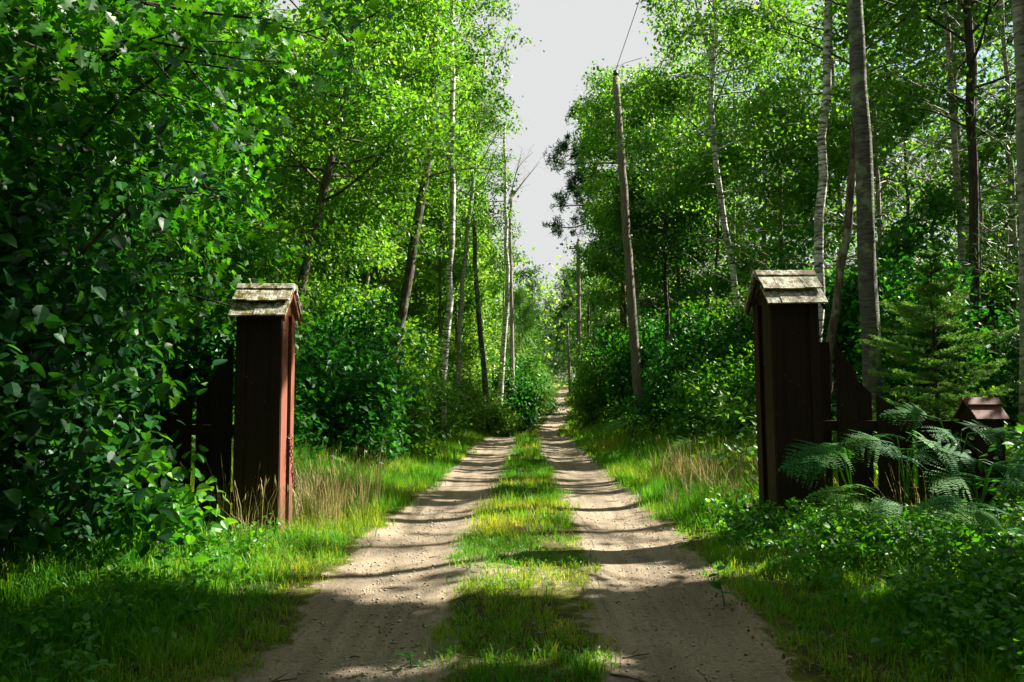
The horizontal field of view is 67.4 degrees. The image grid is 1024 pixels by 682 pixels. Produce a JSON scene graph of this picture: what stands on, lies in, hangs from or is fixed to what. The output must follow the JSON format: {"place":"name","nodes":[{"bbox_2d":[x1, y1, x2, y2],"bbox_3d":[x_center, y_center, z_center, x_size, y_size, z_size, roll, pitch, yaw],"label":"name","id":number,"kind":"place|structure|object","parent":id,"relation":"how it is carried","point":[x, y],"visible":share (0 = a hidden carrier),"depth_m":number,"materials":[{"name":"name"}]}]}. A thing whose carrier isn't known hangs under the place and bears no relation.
{"place":"outdoors","nodes":[
{"label":"outdoors","id":0,"kind":"place"},
{"bbox_2d":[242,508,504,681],"bbox_3d":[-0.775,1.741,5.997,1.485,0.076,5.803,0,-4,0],"label":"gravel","id":1,"kind":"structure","parent":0,"point":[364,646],"depth_m":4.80,"materials":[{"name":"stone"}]},
{"bbox_2d":[0,378,1023,681],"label":"ground","id":2,"kind":"structure","parent":0,"point":[316,596],"depth_m":4.67,"materials":[{"name":"green plant"}]},
{"bbox_2d":[0,308,67,563],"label":"hazel bush","id":3,"kind":"object","parent":2,"relation":"on","point":[11,499],"visible":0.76,"depth_m":4.32,"materials":[{"name":"green plant"}]},
{"bbox_2d":[0,61,202,547],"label":"hazel bush","id":4,"kind":"object","parent":2,"relation":"on","point":[64,174],"visible":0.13,"depth_m":6.40,"materials":[{"name":"green plant"}]},
{"bbox_2d":[0,14,203,407],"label":"woodland","id":5,"kind":"object","parent":2,"relation":"on","point":[4,113],"visible":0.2,"depth_m":8.00,"materials":[{"name":"green plant"}]},
{"bbox_2d":[0,60,226,579],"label":"hazel bush","id":6,"kind":"object","parent":2,"relation":"on","point":[85,490],"visible":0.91,"depth_m":4.97,"materials":[{"name":"green plant"}]},
{"bbox_2d":[80,165,281,254],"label":"hazel branch","id":7,"kind":"object","parent":6,"relation":"attached to","point":[136,207],"visible":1,"depth_m":4.26,"materials":[{"name":"green plant"}]},
{"bbox_2d":[51,434,238,568],"bbox_3d":[-2.782,1.249,5.963,1.300,1.035,1.484,3,-5,-43],"label":"dogwood bush","id":8,"kind":"object","parent":2,"relation":"on","point":[159,461],"visible":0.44,"depth_m":5.92,"materials":[{"name":"green plant"}]},
{"bbox_2d":[0,513,302,681],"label":"undergrowth","id":9,"kind":"object","parent":2,"relation":"on","point":[61,662],"visible":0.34,"depth_m":4.43,"materials":[{"name":"green plant"}]},
{"bbox_2d":[93,340,233,530],"bbox_3d":[-3.207,0.881,7.129,1.500,1.774,0.086,0,-4,0],"label":"swept fence","id":10,"kind":"object","parent":2,"relation":"on","point":[212,429],"visible":0.22,"depth_m":7.10,"materials":[{"name":"brown wood"}]},
{"bbox_2d":[55,55,314,375],"bbox_3d":[-6.300,-1.683,14.680,4.908,7.964,5.393,0,-4,0],"label":"broadleaf tree","id":11,"kind":"object","parent":2,"relation":"on","point":[274,205],"visible":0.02,"depth_m":14.02,"materials":[{"name":"green plant"}]},
{"bbox_2d":[0,0,391,373],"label":"oak tree","id":12,"kind":"object","parent":2,"relation":"on","point":[256,251],"visible":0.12,"depth_m":10.76,"materials":[{"name":"green plant"}]},
{"bbox_2d":[0,0,401,368],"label":"oak tree","id":13,"kind":"object","parent":2,"relation":"on","point":[186,38],"visible":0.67,"depth_m":6.45,"materials":[{"name":"green plant"}]},
{"bbox_2d":[106,240,329,448],"bbox_3d":[-4.797,0.137,12.696,3.460,3.936,3.455,2,-4,-30],"label":"bush","id":14,"kind":"object","parent":2,"relation":"on","point":[270,272],"visible":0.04,"depth_m":12.66,"materials":[{"name":"green plant"}]},
{"bbox_2d":[141,269,342,471],"bbox_3d":[-3.972,0.525,11.159,2.779,3.082,3.555,2,-4,-29],"label":"bush","id":15,"kind":"object","parent":2,"relation":"on","point":[191,378],"visible":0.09,"depth_m":11.06,"materials":[{"name":"green plant"}]},
{"bbox_2d":[40,0,467,379],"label":"woodland","id":16,"kind":"object","parent":2,"relation":"on","point":[303,26],"depth_m":26.12,"materials":[{"name":"green plant"}]},
{"bbox_2d":[228,283,302,535],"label":"gate pillar","id":17,"kind":"structure","parent":2,"relation":"on","point":[267,315],"depth_m":6.84,"materials":[{"name":"brown wood"}]},
{"bbox_2d":[254,446,407,534],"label":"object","id":18,"kind":"object","parent":2,"relation":"on","point":[342,495],"visible":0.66,"depth_m":7.44,"materials":[{"name":"plant"}]},
{"bbox_2d":[220,48,441,345],"bbox_3d":[-4.776,-2.248,17.925,5.756,9.555,5.809,3,-5,-41],"label":"broadleaf tree","id":19,"kind":"object","parent":2,"relation":"on","point":[366,259],"visible":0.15,"depth_m":17.16,"materials":[{"name":"green plant"}]},
{"bbox_2d":[289,433,400,530],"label":"dry grass","id":20,"kind":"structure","parent":2,"relation":"on","point":[332,499],"depth_m":7.99,"materials":[{"name":"beige plant"}]},
{"bbox_2d":[296,258,397,360],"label":"bush","id":21,"kind":"object","parent":2,"relation":"on","point":[344,281],"depth_m":17.92,"materials":[{"name":"green plant"}]},
{"bbox_2d":[190,0,512,332],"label":"oak tree","id":22,"kind":"object","parent":2,"relation":"on","point":[402,144],"visible":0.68,"depth_m":14.00,"materials":[{"name":"green plant"}]},
{"bbox_2d":[294,287,423,447],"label":"bush","id":23,"kind":"object","parent":2,"relation":"on","point":[344,331],"visible":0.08,"depth_m":14.38,"materials":[{"name":"green plant"}]},
{"bbox_2d":[294,325,443,471],"bbox_3d":[-2.721,0.975,12.675,2.710,2.474,2.638,-2,-4,32],"label":"bush","id":24,"kind":"object","parent":2,"relation":"on","point":[351,410],"visible":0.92,"depth_m":12.20,"materials":[{"name":"green plant"}]},
{"bbox_2d":[286,107,454,347],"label":"broadleaf tree","id":25,"kind":"object","parent":2,"relation":"on","point":[397,278],"visible":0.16,"depth_m":22.93,"materials":[{"name":"green plant"}]},
{"bbox_2d":[282,4,460,326],"bbox_3d":[-5.114,-4.249,26.265,6.660,14.729,7.022,-2,-4,27],"label":"broadleaf tree","id":26,"kind":"object","parent":2,"relation":"on","point":[417,312],"visible":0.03,"depth_m":25.34,"materials":[{"name":"green plant"}]},
{"bbox_2d":[300,305,451,445],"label":"bush","id":27,"kind":"object","parent":2,"relation":"on","point":[406,335],"visible":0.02,"depth_m":16.33,"materials":[{"name":"green plant"}]},
{"bbox_2d":[339,338,459,459],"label":"bush","id":28,"kind":"object","parent":2,"relation":"on","point":[418,416],"visible":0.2,"depth_m":14.57,"materials":[{"name":"green plant"}]},
{"bbox_2d":[298,0,544,371],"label":"oak tree","id":29,"kind":"object","parent":2,"relation":"on","point":[430,33],"visible":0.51,"depth_m":16.14,"materials":[{"name":"green plant"}]},
{"bbox_2d":[357,160,485,361],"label":"broadleaf tree","id":30,"kind":"object","parent":2,"relation":"on","point":[456,276],"visible":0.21,"depth_m":27.02,"materials":[{"name":"green plant"}]},
{"bbox_2d":[388,315,473,441],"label":"bush","id":31,"kind":"object","parent":2,"relation":"on","point":[446,392],"visible":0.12,"depth_m":18.75,"materials":[{"name":"green plant"}]},
{"bbox_2d":[345,0,534,441],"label":"birch tree","id":32,"kind":"object","parent":2,"relation":"on","point":[451,107],"visible":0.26,"depth_m":19.33,"materials":[{"name":"green plant"}]},
{"bbox_2d":[415,330,479,434],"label":"bush","id":33,"kind":"object","parent":2,"relation":"on","point":[450,366],"visible":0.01,"depth_m":22.06,"materials":[{"name":"green plant"}]},
{"bbox_2d":[391,120,514,360],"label":"slender tree","id":34,"kind":"object","parent":2,"relation":"on","point":[441,239],"visible":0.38,"depth_m":24.23,"materials":[{"name":"green plant"}]},
{"bbox_2d":[387,24,528,427],"bbox_3d":[-1.612,-3.332,24.433,4.732,12.893,5.165,-1,-4,13],"label":"birch tree","id":35,"kind":"object","parent":2,"relation":"on","point":[469,205],"visible":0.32,"depth_m":24.12,"materials":[{"name":"green plant"}]},
{"bbox_2d":[437,349,494,433],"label":"bush","id":36,"kind":"object","parent":2,"relation":"on","point":[471,399],"visible":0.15,"depth_m":25.17,"materials":[{"name":"green plant"}]},
{"bbox_2d":[405,188,528,382],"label":"broadleaf tree","id":37,"kind":"object","parent":2,"relation":"on","point":[483,267],"visible":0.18,"depth_m":32.09,"materials":[{"name":"green plant"}]},
{"bbox_2d":[423,67,520,405],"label":"aspen tree","id":38,"kind":"object","parent":2,"relation":"on","point":[474,234],"visible":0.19,"depth_m":28.00,"materials":[{"name":"green plant"}]},
{"bbox_2d":[444,122,526,403],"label":"birch tree","id":39,"kind":"object","parent":2,"relation":"on","point":[506,214],"visible":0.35,"depth_m":33.19,"materials":[{"name":"green plant"}]},
{"bbox_2d":[442,210,531,379],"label":"broadleaf tree","id":40,"kind":"object","parent":2,"relation":"on","point":[492,334],"visible":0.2,"depth_m":37.39,"materials":[{"name":"green plant"}]},
{"bbox_2d":[470,394,524,436],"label":"bush","id":41,"kind":"object","parent":2,"relation":"on","point":[501,418],"visible":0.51,"depth_m":26.39,"materials":[{"name":"green plant"}]},
{"bbox_2d":[464,222,554,362],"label":"broadleaf tree","id":42,"kind":"object","parent":2,"relation":"on","point":[520,278],"visible":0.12,"depth_m":46.20,"materials":[{"name":"green plant"}]},
{"bbox_2d":[480,348,552,432],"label":"bush","id":43,"kind":"object","parent":2,"relation":"on","point":[525,400],"visible":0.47,"depth_m":34.05,"materials":[{"name":"green plant"}]},
{"bbox_2d":[507,147,543,431],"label":"dead tree","id":44,"kind":"object","parent":2,"relation":"on","point":[512,364],"visible":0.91,"depth_m":34.15,"materials":[{"name":"grey wood"}]},
{"bbox_2d":[493,281,564,415],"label":"pine tree","id":45,"kind":"object","parent":2,"relation":"on","point":[518,296],"visible":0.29,"depth_m":41.76,"materials":[{"name":"green plant"}]},
{"bbox_2d":[496,275,567,375],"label":"pine tree","id":46,"kind":"object","parent":2,"relation":"on","point":[536,306],"visible":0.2,"depth_m":75.17,"materials":[{"name":"green plant"}]},
{"bbox_2d":[545,261,575,383],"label":"pine tree","id":47,"kind":"object","parent":2,"relation":"on","point":[558,314],"visible":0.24,"depth_m":77.95,"materials":[{"name":"green plant"}]},
{"bbox_2d":[399,413,751,463],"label":"grass","id":48,"kind":"structure","parent":2,"relation":"on","point":[610,445],"depth_m":16.90,"materials":[{"name":"green plant"}]},
{"bbox_2d":[560,328,624,432],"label":"bush","id":49,"kind":"object","parent":2,"relation":"on","point":[589,404],"visible":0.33,"depth_m":28.12,"materials":[{"name":"green plant"}]},
{"bbox_2d":[168,423,1021,537],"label":"grass","id":50,"kind":"structure","parent":2,"relation":"on","point":[623,468],"depth_m":9.48,"materials":[{"name":"green plant"}]},
{"bbox_2d":[541,94,668,353],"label":"pine tree","id":51,"kind":"object","parent":2,"relation":"on","point":[570,188],"visible":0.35,"depth_m":29.56,"materials":[{"name":"green plant"}]},
{"bbox_2d":[610,70,643,425],"bbox_3d":[2.892,-2.080,19.166,0.849,9.594,0.252,0,-4,0],"label":"utility pole","id":52,"kind":"object","parent":2,"relation":"on","point":[632,322],"visible":0.91,"depth_m":19.09,"materials":[{"name":"wood"}]},
{"bbox_2d":[582,291,678,421],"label":"bush","id":53,"kind":"object","parent":2,"relation":"on","point":[621,370],"visible":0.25,"depth_m":23.57,"materials":[{"name":"green plant"}]},
{"bbox_2d":[271,230,1002,388],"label":"woodland","id":54,"kind":"object","parent":2,"relation":"on","point":[556,300],"visible":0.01,"depth_m":71.66,"materials":[{"name":"green plant"}]},
{"bbox_2d":[274,61,1017,278],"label":"woodland","id":55,"kind":"object","parent":2,"relation":"on","point":[901,194],"visible":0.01,"depth_m":53.35,"materials":[{"name":"green plant"}]},
{"bbox_2d":[617,354,686,441],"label":"bush","id":56,"kind":"object","parent":2,"relation":"on","point":[649,398],"visible":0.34,"depth_m":18.10,"materials":[{"name":"green plant"}]},
{"bbox_2d":[557,61,754,333],"bbox_3d":[5.228,-3.464,26.993,7.362,13.477,8.176,0,-4,0],"label":"birch tree","id":57,"kind":"object","parent":2,"relation":"on","point":[593,129],"visible":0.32,"depth_m":26.60,"materials":[{"name":"green plant"}]},
{"bbox_2d":[589,113,728,356],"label":"tree","id":58,"kind":"object","parent":2,"relation":"on","point":[645,304],"visible":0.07,"depth_m":28.91,"materials":[{"name":"green plant"}]},
{"bbox_2d":[595,116,742,358],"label":"maple tree","id":59,"kind":"object","parent":2,"relation":"on","point":[637,214],"visible":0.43,"depth_m":22.06,"materials":[{"name":"green plant"}]},
{"bbox_2d":[598,162,770,361],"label":"broadleaf tree","id":60,"kind":"object","parent":2,"relation":"on","point":[678,272],"visible":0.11,"depth_m":23.85,"materials":[{"name":"green plant"}]},
{"bbox_2d":[641,298,754,439],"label":"bush","id":61,"kind":"object","parent":2,"relation":"on","point":[668,361],"visible":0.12,"depth_m":17.07,"materials":[{"name":"green plant"}]},
{"bbox_2d":[627,245,770,415],"bbox_3d":[5.076,-0.019,20.402,3.959,5.341,3.937,0,-4,0],"label":"bush","id":62,"kind":"object","parent":2,"relation":"on","point":[708,291],"visible":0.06,"depth_m":20.41,"materials":[{"name":"green plant"}]},
{"bbox_2d":[658,335,756,445],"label":"bush","id":63,"kind":"object","parent":2,"relation":"on","point":[737,381],"visible":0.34,"depth_m":15.02,"materials":[{"name":"green plant"}]},
{"bbox_2d":[578,0,873,357],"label":"birch tree","id":64,"kind":"object","parent":2,"relation":"on","point":[715,26],"visible":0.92,"depth_m":17.01,"materials":[{"name":"green plant"}]},
{"bbox_2d":[638,436,836,515],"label":"dry grass","id":65,"kind":"structure","parent":2,"relation":"on","point":[701,471],"depth_m":9.80,"materials":[{"name":"plant"}]},
{"bbox_2d":[676,170,813,380],"bbox_3d":[5.899,-0.639,17.409,4.272,6.154,4.192,0,-4,0],"label":"bush","id":66,"kind":"object","parent":2,"relation":"on","point":[743,296],"visible":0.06,"depth_m":16.84,"materials":[{"name":"green plant"}]},
{"bbox_2d":[637,36,855,318],"bbox_3d":[7.763,-3.795,26.357,7.668,13.930,7.089,-1,-4,20],"label":"broadleaf tree","id":67,"kind":"object","parent":2,"relation":"on","point":[701,67],"visible":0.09,"depth_m":26.08,"materials":[{"name":"green plant"}]},
{"bbox_2d":[648,75,885,345],"bbox_3d":[6.512,-2.031,18.716,4.784,9.199,6.177,2,-4,-33],"label":"broadleaf tree","id":68,"kind":"object","parent":2,"relation":"on","point":[740,149],"visible":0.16,"depth_m":19.09,"materials":[{"name":"green plant"}]},
{"bbox_2d":[744,270,827,535],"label":"gate pillar","id":69,"kind":"structure","parent":2,"relation":"on","point":[782,305],"depth_m":6.86,"materials":[{"name":"brown wood"}]},
{"bbox_2d":[572,0,1016,352],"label":"woodland","id":70,"kind":"object","parent":2,"relation":"on","point":[846,55],"visible":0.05,"depth_m":33.96,"materials":[{"name":"green plant"}]},
{"bbox_2d":[594,377,1020,489],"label":"undergrowth","id":71,"kind":"object","parent":2,"relation":"on","point":[733,413],"visible":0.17,"depth_m":12.93,"materials":[{"name":"green plant"}]},
{"bbox_2d":[778,439,859,526],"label":"fern","id":72,"kind":"object","parent":2,"relation":"on","point":[808,467],"visible":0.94,"depth_m":6.44,"materials":[{"name":"green plant"}]},
{"bbox_2d":[714,0,940,341],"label":"birch tree","id":73,"kind":"object","parent":2,"relation":"on","point":[820,203],"visible":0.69,"depth_m":12.70,"materials":[{"name":"grey plant"}]},
{"bbox_2d":[682,0,985,280],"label":"broadleaf tree","id":74,"kind":"object","parent":2,"relation":"on","point":[887,193],"visible":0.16,"depth_m":21.79,"materials":[{"name":"green plant"}]},
{"bbox_2d":[721,0,951,403],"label":"birch tree","id":75,"kind":"object","parent":2,"relation":"on","point":[870,43],"visible":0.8,"depth_m":13.03,"materials":[{"name":"green plant"}]},
{"bbox_2d":[803,483,909,530],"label":"fern","id":76,"kind":"object","parent":2,"relation":"on","point":[839,497],"visible":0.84,"depth_m":6.02,"materials":[{"name":"green plant"}]},
{"bbox_2d":[691,478,1023,681],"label":"undergrowth","id":77,"kind":"object","parent":2,"relation":"on","point":[984,545],"visible":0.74,"depth_m":5.12,"materials":[{"name":"green plant"}]},
{"bbox_2d":[705,0,1018,403],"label":"woodland","id":78,"kind":"object","parent":2,"relation":"on","point":[982,122],"visible":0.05,"depth_m":18.74,"materials":[{"name":"green plant"}]},
{"bbox_2d":[735,57,991,330],"bbox_3d":[7.446,-1.844,16.490,5.400,8.489,5.714,-3,-5,43],"label":"broadleaf tree","id":79,"kind":"object","parent":2,"relation":"on","point":[801,195],"visible":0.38,"depth_m":16.38,"materials":[{"name":"green plant"}]},
{"bbox_2d":[846,0,882,462],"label":"aspen tree","id":80,"kind":"object","parent":2,"relation":"on","point":[868,290],"visible":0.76,"depth_m":10.56,"materials":[{"name":"grey plant"}]},
{"bbox_2d":[767,173,987,441],"bbox_3d":[6.695,-0.570,14.510,3.839,5.622,4.570,0,-4,0],"label":"bush","id":81,"kind":"object","parent":2,"relation":"on","point":[845,333],"visible":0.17,"depth_m":14.02,"materials":[{"name":"plant"}]},
{"bbox_2d":[759,0,1018,292],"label":"broadleaf tree","id":82,"kind":"object","parent":2,"relation":"on","point":[880,27],"visible":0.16,"depth_m":18.89,"materials":[{"name":"green plant"}]},
{"bbox_2d":[820,341,967,514],"bbox_3d":[3.645,0.866,7.180,1.500,1.737,0.086,0,-4,0],"label":"swept fence","id":83,"kind":"object","parent":2,"relation":"on","point":[853,403],"visible":0.49,"depth_m":7.15,"materials":[{"name":"brown wood"}]},
{"bbox_2d":[835,429,990,509],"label":"fern","id":84,"kind":"object","parent":2,"relation":"on","point":[869,438],"visible":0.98,"depth_m":6.41,"materials":[{"name":"green plant"}]},
{"bbox_2d":[816,0,1015,354],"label":"birch tree","id":85,"kind":"object","parent":2,"relation":"on","point":[949,45],"visible":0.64,"depth_m":14.18,"materials":[{"name":"green plant"}]},
{"bbox_2d":[841,495,1000,559],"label":"fern","id":86,"kind":"object","parent":2,"relation":"on","point":[877,508],"visible":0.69,"depth_m":5.56,"materials":[{"name":"green plant"}]},
{"bbox_2d":[832,0,1015,392],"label":"tree","id":87,"kind":"object","parent":2,"relation":"on","point":[968,102],"visible":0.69,"depth_m":13.20,"materials":[{"name":"green plant"}]},
{"bbox_2d":[833,241,1018,468],"bbox_3d":[6.298,0.301,11.261,2.847,3.496,2.743,0,-4,0],"label":"bush","id":88,"kind":"object","parent":2,"relation":"on","point":[892,321],"visible":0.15,"depth_m":10.85,"materials":[{"name":"plant"}]},
{"bbox_2d":[860,242,1023,456],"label":"young spruce","id":89,"kind":"object","parent":2,"relation":"on","point":[935,312],"visible":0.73,"depth_m":9.24,"materials":[{"name":"green plant"}]},
{"bbox_2d":[872,0,1018,354],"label":"broadleaf tree","id":90,"kind":"object","parent":2,"relation":"on","point":[1011,245],"visible":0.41,"depth_m":14.71,"materials":[{"name":"green plant"}]},
{"bbox_2d":[872,414,1023,519],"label":"undergrowth","id":91,"kind":"object","parent":2,"relation":"on","point":[1002,494],"visible":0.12,"depth_m":6.88,"materials":[{"name":"green plant"}]},
{"bbox_2d":[883,0,1015,327],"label":"slender tree","id":92,"kind":"object","parent":2,"relation":"on","point":[929,42],"visible":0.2,"depth_m":15.15,"materials":[{"name":"green plant"}]},
{"bbox_2d":[879,402,1023,512],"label":"fern","id":93,"kind":"object","parent":2,"relation":"on","point":[986,432],"visible":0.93,"depth_m":6.69,"materials":[{"name":"green plant"}]},
{"bbox_2d":[905,489,1023,555],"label":"fern","id":94,"kind":"object","parent":2,"relation":"on","point":[947,499],"visible":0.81,"depth_m":5.38,"materials":[{"name":"green plant"}]},
{"bbox_2d":[919,0,1016,225],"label":"broadleaf tree","id":95,"kind":"object","parent":2,"relation":"on","point":[997,179],"visible":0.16,"depth_m":19.62,"materials":[{"name":"green plant"}]},
{"bbox_2d":[921,445,1023,520],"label":"fern","id":96,"kind":"object","parent":2,"relation":"on","point":[951,478],"visible":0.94,"depth_m":6.13,"materials":[{"name":"green plant"}]},
{"bbox_2d":[927,121,1018,406],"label":"tree","id":97,"kind":"object","parent":2,"relation":"on","point":[992,314],"visible":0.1,"depth_m":14.76,"materials":[{"name":"green plant"}]},
{"bbox_2d":[952,397,1009,512],"bbox_3d":[4.342,1.134,7.093,0.322,1.225,0.360,0,-4,-3],"label":"fence post","id":98,"kind":"object","parent":2,"relation":"on","point":[989,412],"visible":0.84,"depth_m":6.99,"materials":[{"name":"brown wood"}]},
{"bbox_2d":[958,1,1018,411],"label":"tree","id":99,"kind":"object","parent":2,"relation":"on","point":[1003,203],"visible":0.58,"depth_m":10.77,"materials":[{"name":"green plant"}]},
{"bbox_2d":[1012,0,1023,476],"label":"aspen tree","id":100,"kind":"object","parent":2,"relation":"on","point":[1018,18],"visible":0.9,"depth_m":8.63,"materials":[{"name":"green plant"}]},
{"bbox_2d":[267,382,790,681],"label":"dirt track","id":101,"kind":"structure","parent":0,"point":[586,483],"depth_m":5.08,"materials":[{"name":"soil"}]},
{"bbox_2d":[412,532,643,681],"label":"grass","id":102,"kind":"structure","parent":101,"relation":"on","point":[507,637],"depth_m":4.86,"materials":[{"name":"green plant"}]},
{"bbox_2d":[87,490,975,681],"bbox_3d":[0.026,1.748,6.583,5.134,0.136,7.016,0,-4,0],"label":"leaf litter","id":103,"kind":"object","parent":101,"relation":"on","point":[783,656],"visible":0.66,"depth_m":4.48,"materials":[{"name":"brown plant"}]},
{"bbox_2d":[259,0,1016,377],"label":"sky","id":104,"kind":"structure","parent":0,"point":[574,34],"materials":[{"name":"white"}]},
{"bbox_2d":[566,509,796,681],"bbox_3d":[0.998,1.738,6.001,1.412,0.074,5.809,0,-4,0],"label":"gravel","id":105,"kind":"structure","parent":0,"point":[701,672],"depth_m":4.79,"materials":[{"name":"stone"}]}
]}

